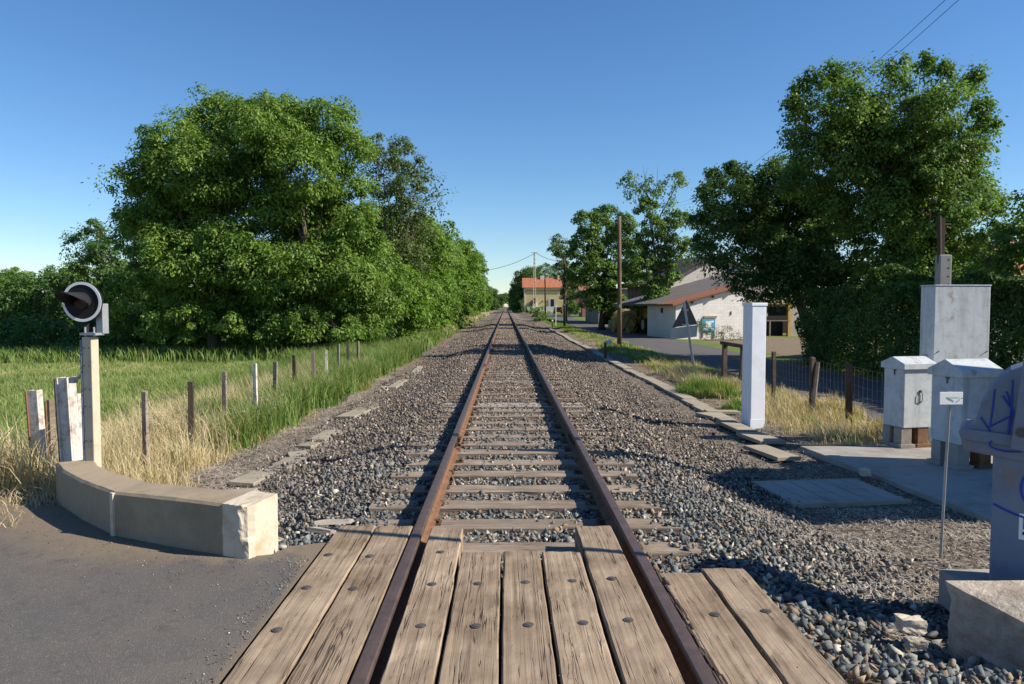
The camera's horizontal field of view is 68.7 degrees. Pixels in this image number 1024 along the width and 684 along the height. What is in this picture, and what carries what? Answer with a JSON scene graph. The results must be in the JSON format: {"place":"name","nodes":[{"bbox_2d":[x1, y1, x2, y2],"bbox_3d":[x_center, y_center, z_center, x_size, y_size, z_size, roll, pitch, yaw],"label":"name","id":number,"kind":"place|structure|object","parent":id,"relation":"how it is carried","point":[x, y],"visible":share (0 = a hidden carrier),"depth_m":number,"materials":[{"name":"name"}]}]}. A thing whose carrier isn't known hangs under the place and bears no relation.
{"place":"outdoors","nodes":[
{"label":"outdoors","id":0,"kind":"place"},
{"bbox_2d":[0,505,325,683],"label":"road","id":1,"kind":"structure","parent":0,"point":[38,615],"depth_m":4.09,"materials":[{"name":"grey asphalt"}]},
{"bbox_2d":[0,489,822,683],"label":"grit","id":2,"kind":"object","parent":1,"relation":"on","point":[213,680],"visible":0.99,"depth_m":4.46,"materials":[{"name":"stone"}]},
{"bbox_2d":[280,314,485,360],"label":"verge grass","id":3,"kind":"structure","parent":0,"point":[430,335],"depth_m":42.46,"materials":[{"name":"green plant"}]},
{"bbox_2d":[0,307,1022,683],"bbox_3d":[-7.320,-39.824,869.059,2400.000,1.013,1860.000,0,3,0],"label":"ground","id":4,"kind":"structure","parent":0,"point":[786,349],"depth_m":7.71,"materials":[{"name":"grey gravel"}]},
{"bbox_2d":[0,266,48,316],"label":"hedgerow tree","id":5,"kind":"object","parent":4,"relation":"on","point":[14,270],"visible":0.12,"depth_m":77.09,"materials":[{"name":"green plant"}]},
{"bbox_2d":[0,472,56,528],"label":"dry grass","id":6,"kind":"structure","parent":4,"relation":"on","point":[30,493],"depth_m":6.36,"materials":[{"name":"beige plant"}]},
{"bbox_2d":[25,389,48,472],"bbox_3d":[-4.552,1.088,7.200,0.110,1.256,0.095,-3,2,8],"label":"steel channel post","id":7,"kind":"object","parent":4,"relation":"on","point":[34,408],"visible":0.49,"depth_m":7.16,"materials":[{"name":"white metal"}]},
{"bbox_2d":[0,269,80,345],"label":"field tree","id":8,"kind":"object","parent":4,"relation":"on","point":[21,302],"visible":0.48,"depth_m":47.24,"materials":[{"name":"green plant"}]},
{"bbox_2d":[44,399,56,467],"bbox_3d":[-4.700,1.140,7.648,0.040,1.107,0.095,-1,3,7],"label":"steel channel post","id":9,"kind":"object","parent":4,"relation":"on","point":[49,406],"visible":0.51,"depth_m":7.62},
{"bbox_2d":[53,376,80,461],"bbox_3d":[-3.933,1.026,6.663,0.125,1.430,0.120,-2,2,8],"label":"steel channel post","id":10,"kind":"object","parent":4,"relation":"on","point":[67,418],"visible":0.57,"depth_m":6.61,"materials":[{"name":"white metal"}]},
{"bbox_2d":[54,282,108,467],"bbox_3d":[-3.685,0.449,6.340,0.340,1.922,0.430,1,3,13],"label":"signal lamp post","id":11,"kind":"object","parent":4,"relation":"on","point":[82,301],"visible":0.95,"depth_m":6.40,"materials":[{"name":"beige paint"}]},
{"bbox_2d":[36,257,141,324],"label":"hedgerow tree","id":12,"kind":"object","parent":4,"relation":"on","point":[53,267],"visible":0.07,"depth_m":76.89,"materials":[{"name":"green plant"}]},
{"bbox_2d":[54,217,149,338],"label":"young ash tree","id":13,"kind":"object","parent":4,"relation":"on","point":[97,249],"visible":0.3,"depth_m":46.90,"materials":[{"name":"green plant"}]},
{"bbox_2d":[4,442,199,492],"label":"dry grass","id":14,"kind":"structure","parent":4,"relation":"on","point":[173,481],"depth_m":7.93,"materials":[{"name":"beige plant"}]},
{"bbox_2d":[0,353,282,486],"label":"meadow grass","id":15,"kind":"structure","parent":4,"relation":"on","point":[109,385],"depth_m":22.88,"materials":[{"name":"green plant"}]},
{"bbox_2d":[56,460,277,558],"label":"parapet wall","id":16,"kind":"structure","parent":4,"relation":"on","point":[237,524],"depth_m":5.09,"materials":[{"name":"concrete"}]},
{"bbox_2d":[0,340,380,364],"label":"edge weeds","id":17,"kind":"object","parent":4,"relation":"on","point":[43,354],"visible":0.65,"depth_m":32.16,"materials":[{"name":"green plant"}]},
{"bbox_2d":[0,346,396,496],"bbox_3d":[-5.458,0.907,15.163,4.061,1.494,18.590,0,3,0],"label":"dry grass","id":18,"kind":"structure","parent":4,"relation":"on","point":[10,467],"depth_m":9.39,"materials":[{"name":"beige plant"}]},
{"bbox_2d":[0,312,396,352],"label":"undergrowth","id":19,"kind":"object","parent":4,"relation":"on","point":[22,330],"visible":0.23,"depth_m":37.37,"materials":[{"name":"green plant"}]},
{"bbox_2d":[81,82,323,352],"bbox_3d":[-14.109,-5.673,34.354,10.986,13.206,7.675,0,3,0],"label":"ash tree","id":20,"kind":"object","parent":4,"relation":"on","point":[179,231],"visible":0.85,"depth_m":33.19,"materials":[{"name":"green plant"}]},
{"bbox_2d":[1,367,421,500],"bbox_3d":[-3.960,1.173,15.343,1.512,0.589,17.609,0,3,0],"label":"dry litter","id":21,"kind":"object","parent":4,"relation":"on","point":[267,450],"visible":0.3,"depth_m":10.60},
{"bbox_2d":[101,341,358,473],"bbox_3d":[-4.506,0.917,14.975,0.169,1.298,14.369,0,3,0],"label":"field fence","id":22,"kind":"object","parent":4,"relation":"on","point":[145,419],"visible":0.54,"depth_m":11.69,"materials":[{"name":"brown wood"}]},
{"bbox_2d":[228,468,280,486],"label":"trough block","id":23,"kind":"structure","parent":4,"relation":"on","point":[251,477],"depth_m":8.72,"materials":[{"name":"concrete"}]},
{"bbox_2d":[159,338,426,454],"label":"green grass","id":24,"kind":"structure","parent":4,"relation":"on","point":[211,378],"depth_m":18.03,"materials":[{"name":"green plant"}]},
{"bbox_2d":[220,91,421,354],"bbox_3d":[-8.607,-5.366,34.741,8.912,12.802,8.138,0,3,0],"label":"ash tree","id":25,"kind":"object","parent":4,"relation":"on","point":[347,284],"visible":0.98,"depth_m":32.90,"materials":[{"name":"green plant"}]},
{"bbox_2d":[333,247,442,344],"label":"tree","id":26,"kind":"object","parent":4,"relation":"on","point":[419,305],"visible":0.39,"depth_m":40.01,"materials":[{"name":"green plant"}]},
{"bbox_2d":[325,216,462,329],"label":"hedgerow tree","id":27,"kind":"object","parent":4,"relation":"on","point":[446,244],"visible":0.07,"depth_m":49.59,"materials":[{"name":"green plant"}]},
{"bbox_2d":[353,132,458,337],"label":"poplar tree","id":28,"kind":"object","parent":4,"relation":"on","point":[394,163],"visible":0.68,"depth_m":43.35,"materials":[{"name":"green plant"}]},
{"bbox_2d":[378,209,453,331],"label":"hedgerow tree","id":29,"kind":"object","parent":4,"relation":"on","point":[441,309],"visible":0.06,"depth_m":55.56,"materials":[{"name":"green plant"}]},
{"bbox_2d":[376,222,475,328],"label":"hedgerow tree","id":30,"kind":"object","parent":4,"relation":"on","point":[464,292],"visible":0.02,"depth_m":67.75,"materials":[{"name":"green plant"}]},
{"bbox_2d":[421,227,462,327],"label":"hedgerow tree","id":31,"kind":"object","parent":4,"relation":"on","point":[443,280],"visible":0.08,"depth_m":59.17,"materials":[{"name":"green plant"}]},
{"bbox_2d":[434,221,475,298],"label":"hedgerow tree","id":32,"kind":"object","parent":4,"relation":"on","point":[463,274],"visible":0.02,"depth_m":72.57,"materials":[{"name":"green plant"}]},
{"bbox_2d":[440,224,482,284],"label":"hedgerow tree","id":33,"kind":"object","parent":4,"relation":"on","point":[471,264],"visible":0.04,"depth_m":80.26,"materials":[{"name":"green plant"}]},
{"bbox_2d":[461,272,489,316],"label":"hedgerow tree","id":34,"kind":"object","parent":4,"relation":"on","point":[479,293],"visible":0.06,"depth_m":112.21,"materials":[{"name":"green plant"}]},
{"bbox_2d":[507,262,557,312],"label":"hedgerow tree","id":35,"kind":"object","parent":4,"relation":"on","point":[517,301],"visible":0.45,"depth_m":218.26,"materials":[{"name":"green plant"}]},
{"bbox_2d":[522,276,562,311],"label":"station house","id":36,"kind":"structure","parent":4,"relation":"on","point":[553,286],"depth_m":199.75,"materials":[{"name":"paint"}]},
{"bbox_2d":[546,233,581,320],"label":"lane tree","id":37,"kind":"object","parent":4,"relation":"on","point":[557,248],"visible":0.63,"depth_m":99.92,"materials":[{"name":"green plant"}]},
{"bbox_2d":[562,203,643,329],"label":"lane tree","id":38,"kind":"object","parent":4,"relation":"on","point":[592,260],"visible":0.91,"depth_m":66.48,"materials":[{"name":"green plant"}]},
{"bbox_2d":[617,216,621,344],"bbox_3d":[5.534,-3.034,38.444,0.271,6.781,0.263,0,3,0],"label":"telegraph pole","id":39,"kind":"object","parent":4,"relation":"on","point":[619,306],"visible":0.89,"depth_m":38.39,"materials":[{"name":"brown wood"}]},
{"bbox_2d":[609,308,637,332],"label":"bush","id":40,"kind":"object","parent":4,"relation":"on","point":[629,320],"visible":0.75,"depth_m":61.01,"materials":[{"name":"green plant"}]},
{"bbox_2d":[237,320,1023,683],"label":"ballast","id":41,"kind":"structure","parent":4,"relation":"on","point":[937,662],"depth_m":7.58,"materials":[{"name":"gravel"}]},
{"bbox_2d":[379,528,462,683],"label":"crossing plank","id":42,"kind":"object","parent":41,"relation":"on","point":[420,651],"visible":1,"depth_m":3.91,"materials":[{"name":"brown wood"}]},
{"bbox_2d":[438,552,500,683],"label":"crossing plank","id":43,"kind":"object","parent":41,"relation":"on","point":[462,662],"visible":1,"depth_m":3.80,"materials":[{"name":"brown wood"}]},
{"bbox_2d":[405,448,619,457],"bbox_3d":[0.006,1.380,9.122,2.595,0.173,0.264,0,3,-1],"label":"wooden sleeper","id":44,"kind":"object","parent":41,"relation":"on","point":[505,452],"visible":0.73,"depth_m":9.02,"materials":[{"name":"brown wood"}]},
{"bbox_2d":[412,440,612,447],"bbox_3d":[0.008,1.365,9.720,2.594,0.173,0.261,0,3,0],"label":"wooden sleeper","id":45,"kind":"object","parent":41,"relation":"on","point":[511,444],"visible":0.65,"depth_m":9.61,"materials":[{"name":"brown wood"}]},
{"bbox_2d":[423,425,601,431],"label":"wooden sleeper","id":46,"kind":"object","parent":41,"relation":"on","point":[519,429],"visible":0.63,"depth_m":10.82,"materials":[{"name":"brown wood"}]},
{"bbox_2d":[440,403,584,408],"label":"wooden sleeper","id":47,"kind":"object","parent":41,"relation":"on","point":[523,406],"visible":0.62,"depth_m":13.20,"materials":[{"name":"brown wood"}]},
{"bbox_2d":[433,413,593,418],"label":"wooden sleeper","id":48,"kind":"object","parent":41,"relation":"on","point":[517,416],"visible":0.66,"depth_m":12.02,"materials":[{"name":"brown wood"}]},
{"bbox_2d":[429,420,597,424],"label":"wooden sleeper","id":49,"kind":"object","parent":41,"relation":"on","point":[511,422],"visible":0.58,"depth_m":11.46,"materials":[{"name":"brown wood"}]},
{"bbox_2d":[381,484,647,494],"bbox_3d":[0.026,1.481,7.327,2.593,0.173,0.262,0,3,0],"label":"wooden sleeper","id":50,"kind":"object","parent":41,"relation":"on","point":[517,490],"visible":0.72,"depth_m":7.26,"materials":[{"name":"brown wood"}]},
{"bbox_2d":[391,469,637,479],"bbox_3d":[0.023,1.440,7.926,2.590,0.173,0.256,0,3,0],"label":"wooden sleeper","id":51,"kind":"object","parent":41,"relation":"on","point":[527,475],"visible":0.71,"depth_m":7.83,"materials":[{"name":"brown wood"}]},
{"bbox_2d":[369,499,660,512],"bbox_3d":[0.027,1.504,6.714,2.594,0.173,0.261,0,3,0],"label":"wooden sleeper","id":52,"kind":"object","parent":41,"relation":"on","point":[456,506],"visible":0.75,"depth_m":6.64,"materials":[{"name":"brown wood"}]},
{"bbox_2d":[439,408,590,413],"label":"wooden sleeper","id":53,"kind":"object","parent":41,"relation":"on","point":[526,411],"visible":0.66,"depth_m":12.62,"materials":[{"name":"brown wood"}]},
{"bbox_2d":[422,433,608,438],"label":"wooden sleeper","id":54,"kind":"object","parent":41,"relation":"on","point":[518,436],"visible":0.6,"depth_m":10.26,"materials":[{"name":"brown wood"}]},
{"bbox_2d":[405,458,633,467],"bbox_3d":[0.084,1.415,8.519,2.593,0.173,0.257,0,3,-1],"label":"wooden sleeper","id":55,"kind":"object","parent":41,"relation":"on","point":[571,463],"visible":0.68,"depth_m":8.42,"materials":[{"name":"brown wood"}]},
{"bbox_2d":[360,518,680,532],"bbox_3d":[0.057,1.532,6.113,2.595,0.173,0.264,0,3,0],"label":"wooden sleeper","id":56,"kind":"object","parent":41,"relation":"on","point":[508,525],"visible":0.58,"depth_m":6.07,"materials":[{"name":"brown wood"}]},
{"bbox_2d":[501,551,556,683],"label":"crossing plank","id":57,"kind":"object","parent":41,"relation":"on","point":[528,636],"visible":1,"depth_m":3.79,"materials":[{"name":"brown wood"}]},
{"bbox_2d":[542,551,619,683],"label":"crossing plank","id":58,"kind":"object","parent":41,"relation":"on","point":[576,629],"visible":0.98,"depth_m":3.81,"materials":[{"name":"brown wood"}]},
{"bbox_2d":[462,541,701,557],"bbox_3d":[0.086,1.567,5.527,2.593,0.173,0.257,0,3,0],"label":"wooden sleeper","id":59,"kind":"object","parent":41,"relation":"on","point":[656,549],"visible":0.18,"depth_m":5.51,"materials":[{"name":"brown wood"}]},
{"bbox_2d":[222,525,375,683],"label":"crossing plank","id":60,"kind":"object","parent":59,"relation":"on","point":[307,603],"visible":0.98,"depth_m":3.92,"materials":[{"name":"brown wood"}]},
{"bbox_2d":[286,526,412,683],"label":"crossing plank","id":61,"kind":"object","parent":59,"relation":"on","point":[338,641],"visible":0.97,"depth_m":3.91,"materials":[{"name":"brown wood"}]},
{"bbox_2d":[575,525,684,683],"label":"crossing plank","id":62,"kind":"object","parent":59,"relation":"on","point":[639,649],"visible":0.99,"depth_m":3.91,"materials":[{"name":"brown wood"}]},
{"bbox_2d":[659,572,781,683],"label":"crossing plank","id":63,"kind":"object","parent":41,"relation":"on","point":[727,645],"visible":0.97,"depth_m":3.71,"materials":[{"name":"brown wood"}]},
{"bbox_2d":[656,570,728,683],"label":"rotten splinters","id":64,"kind":"object","parent":63,"relation":"on","point":[709,661],"visible":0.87,"depth_m":3.64,"materials":[{"name":"brown wood"}]},
{"bbox_2d":[701,568,847,683],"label":"crossing plank","id":65,"kind":"object","parent":41,"relation":"on","point":[737,591],"visible":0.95,"depth_m":3.72,"materials":[{"name":"brown wood"}]},
{"bbox_2d":[894,613,927,634],"bbox_3d":[2.175,1.535,4.078,0.150,0.081,0.093,0,3,0],"label":"pale stone","id":66,"kind":"object","parent":41,"relation":"on","point":[909,624],"visible":1,"depth_m":4.04,"materials":[{"name":"stone"}]},
{"bbox_2d":[904,636,928,651],"bbox_3d":[2.069,1.547,3.838,0.099,0.055,0.067,0,3,0],"label":"pale stone","id":67,"kind":"object","parent":41,"relation":"on","point":[913,643],"visible":1,"depth_m":3.81,"materials":[{"name":"grey stone"}]},
{"bbox_2d":[615,167,704,313],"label":"ragged oak tree","id":68,"kind":"object","parent":4,"relation":"on","point":[650,261],"visible":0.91,"depth_m":56.52,"materials":[{"name":"green plant"}]},
{"bbox_2d":[569,330,770,389],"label":"dry grass","id":69,"kind":"structure","parent":4,"relation":"on","point":[634,351],"depth_m":32.31,"materials":[{"name":"plant"}]},
{"bbox_2d":[670,300,697,364],"bbox_3d":[5.833,-0.278,25.416,0.919,2.328,0.085,1,3,18],"label":"triangular road sign","id":70,"kind":"object","parent":4,"relation":"on","point":[686,318],"visible":0.98,"depth_m":25.37,"materials":[{"name":"metal"}]},
{"bbox_2d":[613,270,758,338],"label":"white shed","id":71,"kind":"structure","parent":4,"relation":"on","point":[718,307],"depth_m":51.04,"materials":[{"name":"paint"}]},
{"bbox_2d":[626,254,750,316],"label":"stone barn","id":72,"kind":"structure","parent":4,"relation":"on","point":[687,274],"depth_m":63.91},
{"bbox_2d":[672,371,741,399],"bbox_3d":[4.545,0.916,17.164,1.702,0.688,2.204,0,3,0],"label":"weed clump","id":73,"kind":"object","parent":4,"relation":"on","point":[701,388],"visible":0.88,"depth_m":16.81,"materials":[{"name":"green plant"}]},
{"bbox_2d":[540,313,883,421],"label":"lane","id":74,"kind":"structure","parent":4,"relation":"on","point":[707,356],"depth_m":25.72,"materials":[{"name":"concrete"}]},
{"bbox_2d":[696,314,742,340],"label":"lane bush","id":75,"kind":"object","parent":4,"relation":"on","point":[699,324],"visible":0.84,"depth_m":48.68,"materials":[{"name":"green plant"}]},
{"bbox_2d":[720,341,742,380],"bbox_3d":[5.740,0.667,19.104,0.197,1.242,3.000,0,3,0],"label":"wooden guard rail","id":76,"kind":"object","parent":4,"relation":"on","point":[725,344],"visible":0.58,"depth_m":20.06,"materials":[{"name":"brown wood"}]},
{"bbox_2d":[741,303,767,428],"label":"marker column","id":77,"kind":"structure","parent":4,"relation":"on","point":[753,365],"depth_m":12.55,"materials":[{"name":"white paint"}]},
{"bbox_2d":[736,432,785,443],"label":"trough block","id":78,"kind":"structure","parent":4,"relation":"on","point":[759,437],"depth_m":11.20,"materials":[{"name":"concrete"}]},
{"bbox_2d":[743,445,800,460],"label":"trough block","id":79,"kind":"structure","parent":4,"relation":"on","point":[773,453],"depth_m":10.06,"materials":[{"name":"concrete"}]},
{"bbox_2d":[683,146,875,344],"bbox_3d":[11.030,-3.703,31.058,8.385,9.427,5.476,0,3,0],"label":"hornbeam tree","id":80,"kind":"object","parent":4,"relation":"on","point":[792,257],"visible":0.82,"depth_m":30.24,"materials":[{"name":"green plant"}]},
{"bbox_2d":[635,356,930,445],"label":"dry grass","id":81,"kind":"structure","parent":4,"relation":"on","point":[790,405],"depth_m":13.37,"materials":[{"name":"beige plant"}]},
{"bbox_2d":[744,283,880,335],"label":"open shed","id":82,"kind":"structure","parent":4,"relation":"on","point":[778,323],"depth_m":55.44,"materials":[{"name":"beige paint"}]},
{"bbox_2d":[771,351,882,426],"bbox_3d":[5.971,0.931,14.170,0.268,1.218,5.073,0,3,-2],"label":"wire fence","id":83,"kind":"object","parent":4,"relation":"on","point":[814,366],"visible":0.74,"depth_m":14.69,"materials":[{"name":"brown wood"}]},
{"bbox_2d":[792,390,866,420],"bbox_3d":[6.334,1.194,14.905,1.432,0.659,1.654,0,3,0],"label":"weed clump","id":84,"kind":"object","parent":4,"relation":"on","point":[833,401],"visible":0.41,"depth_m":14.51,"materials":[{"name":"beige plant"}]},
{"bbox_2d":[751,478,911,507],"bbox_3d":[3.452,1.661,8.202,1.300,0.080,1.000,0,3,-6],"label":"trough cover","id":85,"kind":"object","parent":4,"relation":"on","point":[832,493],"visible":0.87,"depth_m":8.05,"materials":[{"name":"grey concrete"}]},
{"bbox_2d":[740,504,990,642],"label":"dry litter","id":86,"kind":"object","parent":4,"relation":"on","point":[873,546],"visible":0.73,"depth_m":6.46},
{"bbox_2d":[800,446,992,523],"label":"concrete slab","id":87,"kind":"structure","parent":4,"relation":"on","point":[912,471],"depth_m":8.87,"materials":[{"name":"grey concrete"}]},
{"bbox_2d":[878,356,935,448],"bbox_3d":[5.622,0.836,10.650,0.554,1.269,0.470,-1,3,-12],"label":"equipment cabinet","id":88,"kind":"object","parent":87,"relation":"on","point":[907,401],"visible":0.94,"depth_m":10.48,"materials":[{"name":"white metal"}]},
{"bbox_2d":[926,358,1004,469],"bbox_3d":[5.620,0.871,9.301,0.622,1.329,0.550,-1,3,-12],"label":"equipment cabinet","id":89,"kind":"object","parent":87,"relation":"on","point":[971,379],"visible":0.73,"depth_m":9.13,"materials":[{"name":"white metal"}]},
{"bbox_2d":[770,48,1023,282],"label":"broad oak tree","id":90,"kind":"object","parent":4,"relation":"on","point":[905,169],"visible":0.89,"depth_m":25.89,"materials":[{"name":"green plant"}]},
{"bbox_2d":[794,263,1023,376],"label":"clipped hedge","id":91,"kind":"object","parent":4,"relation":"on","point":[855,299],"visible":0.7,"depth_m":23.65,"materials":[{"name":"green plant"}]},
{"bbox_2d":[934,216,951,284],"bbox_3d":[10.065,-0.788,17.568,0.350,4.302,0.223,0,3,0],"label":"concrete utility pole","id":92,"kind":"object","parent":4,"relation":"on","point":[943,264],"visible":0.45,"depth_m":17.43,"materials":[{"name":"concrete"}]},
{"bbox_2d":[939,391,962,557],"bbox_3d":[3.419,1.056,5.848,0.142,1.350,0.201,2,4,38],"label":"stake sign","id":93,"kind":"object","parent":4,"relation":"on","point":[949,398],"visible":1,"depth_m":5.84,"materials":[{"name":"metal"}]},
{"bbox_2d":[920,285,991,442],"bbox_3d":[6.566,0.365,11.134,0.894,2.419,0.358,0,3,-5],"label":"cabinet","id":94,"kind":"object","parent":4,"relation":"on","point":[954,321],"visible":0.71,"depth_m":10.96,"materials":[{"name":"grey metal"}]},
{"bbox_2d":[938,569,988,611],"bbox_3d":[3.329,1.664,4.730,0.995,0.240,0.668,0,3,0],"label":"concrete footing","id":95,"kind":"object","parent":4,"relation":"on","point":[944,599],"visible":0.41,"depth_m":4.96,"materials":[{"name":"grey concrete"}]},
{"bbox_2d":[959,359,1023,580],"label":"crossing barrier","id":96,"kind":"object","parent":95,"relation":"on","point":[994,428],"visible":0.98,"depth_m":4.62,"materials":[{"name":"white metal"}]},
{"bbox_2d":[945,580,1023,675],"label":"broken concrete block","id":97,"kind":"object","parent":4,"relation":"on","point":[986,621],"depth_m":4.06,"materials":[{"name":"grey concrete"}]},
{"bbox_2d":[951,206,1023,330],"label":"side tree","id":98,"kind":"object","parent":4,"relation":"on","point":[1003,261],"visible":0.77,"depth_m":22.28,"materials":[{"name":"green plant"}]},
{"bbox_2d":[999,189,1023,260],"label":"side tree","id":99,"kind":"object","parent":4,"relation":"on","point":[1021,204],"visible":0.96,"depth_m":22.41,"materials":[{"name":"green plant"}]},
{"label":"wooden sleeper","id":100,"kind":"object","parent":4,"relation":"on","visible":0},
{"bbox_2d":[350,311,503,683],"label":"rail","id":101,"kind":"object","parent":100,"relation":"on","point":[372,663],"visible":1,"depth_m":4.74,"materials":[{"name":"brown metal"}]},
{"bbox_2d":[507,309,717,683],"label":"rail","id":102,"kind":"object","parent":100,"relation":"on","point":[691,664],"visible":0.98,"depth_m":4.81,"materials":[{"name":"brown metal"}]},
{"bbox_2d":[0,0,1023,306],"label":"sky","id":103,"kind":"structure","parent":0,"point":[534,111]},
{"bbox_2d":[540,318,737,377],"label":"green grass","id":104,"kind":"structure","parent":0,"point":[567,328],"depth_m":33.13,"materials":[{"name":"green plant"}]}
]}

